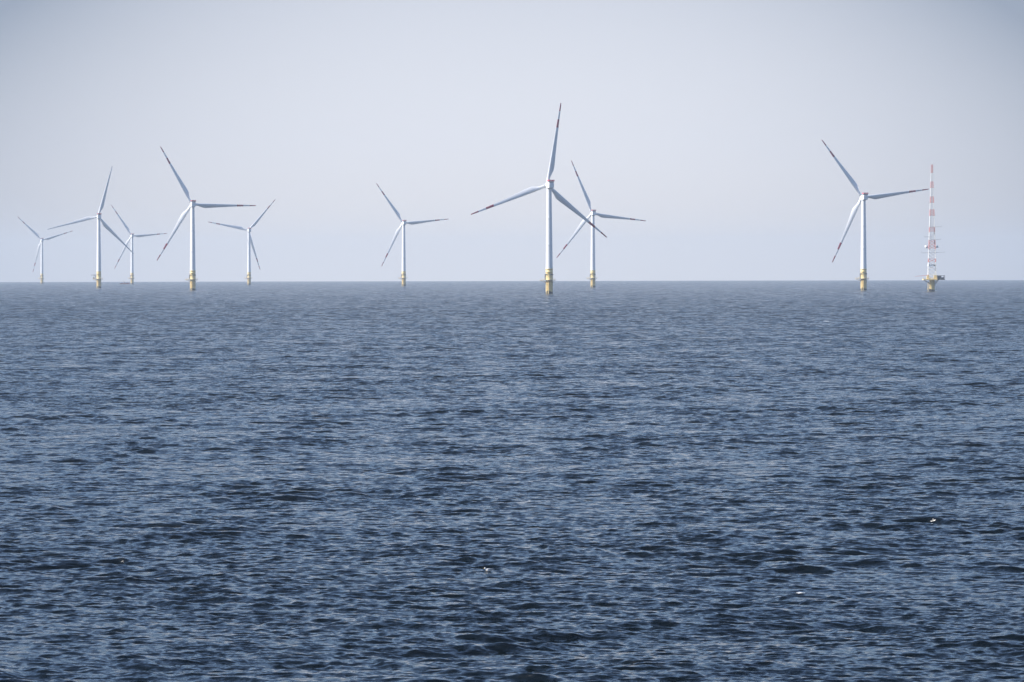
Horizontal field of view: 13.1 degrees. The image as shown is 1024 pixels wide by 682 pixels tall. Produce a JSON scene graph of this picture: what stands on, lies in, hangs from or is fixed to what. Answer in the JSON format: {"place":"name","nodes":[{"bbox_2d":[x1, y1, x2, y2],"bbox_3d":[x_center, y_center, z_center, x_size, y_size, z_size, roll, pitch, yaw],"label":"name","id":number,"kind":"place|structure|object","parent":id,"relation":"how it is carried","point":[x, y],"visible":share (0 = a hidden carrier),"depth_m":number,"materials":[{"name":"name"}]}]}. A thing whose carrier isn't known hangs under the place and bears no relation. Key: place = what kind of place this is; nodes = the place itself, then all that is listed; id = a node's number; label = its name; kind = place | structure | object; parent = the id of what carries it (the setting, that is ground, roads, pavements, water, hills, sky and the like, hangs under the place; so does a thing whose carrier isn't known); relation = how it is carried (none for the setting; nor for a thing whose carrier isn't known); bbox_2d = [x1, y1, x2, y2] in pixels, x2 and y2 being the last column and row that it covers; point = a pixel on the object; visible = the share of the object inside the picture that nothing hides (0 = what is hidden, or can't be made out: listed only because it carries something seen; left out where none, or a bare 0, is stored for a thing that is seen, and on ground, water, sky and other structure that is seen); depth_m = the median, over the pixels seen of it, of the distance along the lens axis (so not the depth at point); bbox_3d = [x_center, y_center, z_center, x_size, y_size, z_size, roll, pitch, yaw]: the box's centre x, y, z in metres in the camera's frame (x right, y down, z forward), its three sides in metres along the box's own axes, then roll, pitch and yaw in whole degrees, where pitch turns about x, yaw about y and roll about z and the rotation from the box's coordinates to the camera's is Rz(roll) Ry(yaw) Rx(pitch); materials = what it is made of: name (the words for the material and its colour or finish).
{"place":"outdoors","nodes":[
{"label":"outdoors","id":0,"kind":"place"},
{"bbox_2d":[0,280,1023,681],"bbox_3d":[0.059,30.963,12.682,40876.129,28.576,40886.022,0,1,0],"label":"sea","id":1,"kind":"structure","parent":0,"point":[372,480],"depth_m":366.03,"materials":[{"name":"blue liquid"}]},
{"bbox_2d":[18,217,71,283],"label":"wind turbine","id":2,"kind":"object","parent":1,"relation":"in","point":[40,244],"visible":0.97,"depth_m":9018.99,"materials":[{"name":"white metal"}]},
{"bbox_2d":[47,168,133,287],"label":"wind turbine","id":3,"kind":"object","parent":1,"relation":"in","point":[111,231],"visible":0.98,"depth_m":5513.84,"materials":[{"name":"white metal"}]},
{"bbox_2d":[111,205,166,283],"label":"wind turbine","id":4,"kind":"object","parent":1,"relation":"in","point":[123,250],"visible":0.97,"depth_m":8151.52,"materials":[{"name":"white metal"}]},
{"bbox_2d":[157,146,255,289],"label":"wind turbine","id":5,"kind":"object","parent":1,"relation":"in","point":[192,275],"visible":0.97,"depth_m":4572.26,"materials":[{"name":"white metal"}]},
{"bbox_2d":[210,200,274,284],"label":"wind turbine","id":6,"kind":"object","parent":1,"relation":"in","point":[249,277],"visible":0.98,"depth_m":7222.15,"materials":[{"name":"white metal"}]},
{"bbox_2d":[376,183,446,285],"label":"wind turbine","id":7,"kind":"object","parent":1,"relation":"in","point":[402,226],"visible":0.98,"depth_m":6256.00,"materials":[{"name":"white metal"}]},
{"bbox_2d":[471,103,606,293],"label":"wind turbine","id":8,"kind":"object","parent":1,"relation":"in","point":[548,185],"visible":0.98,"depth_m":3616.30,"materials":[{"name":"white metal"}]},
{"bbox_2d":[557,161,645,286],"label":"wind turbine","id":9,"kind":"object","parent":1,"relation":"in","point":[593,213],"visible":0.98,"depth_m":5302.21,"materials":[{"name":"white metal"}]},
{"bbox_2d":[822,140,927,289],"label":"wind turbine","id":10,"kind":"object","parent":1,"relation":"in","point":[864,197],"visible":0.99,"depth_m":4223.01,"materials":[{"name":"white metal"}]},
{"bbox_2d":[921,166,944,290],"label":"measuring mast","id":11,"kind":"object","parent":1,"relation":"in","point":[936,277],"visible":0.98,"depth_m":3941.66,"materials":[{"name":"red metal"}]},
{"bbox_2d":[0,0,1023,281],"label":"sky","id":12,"kind":"structure","parent":0,"point":[706,123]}
]}

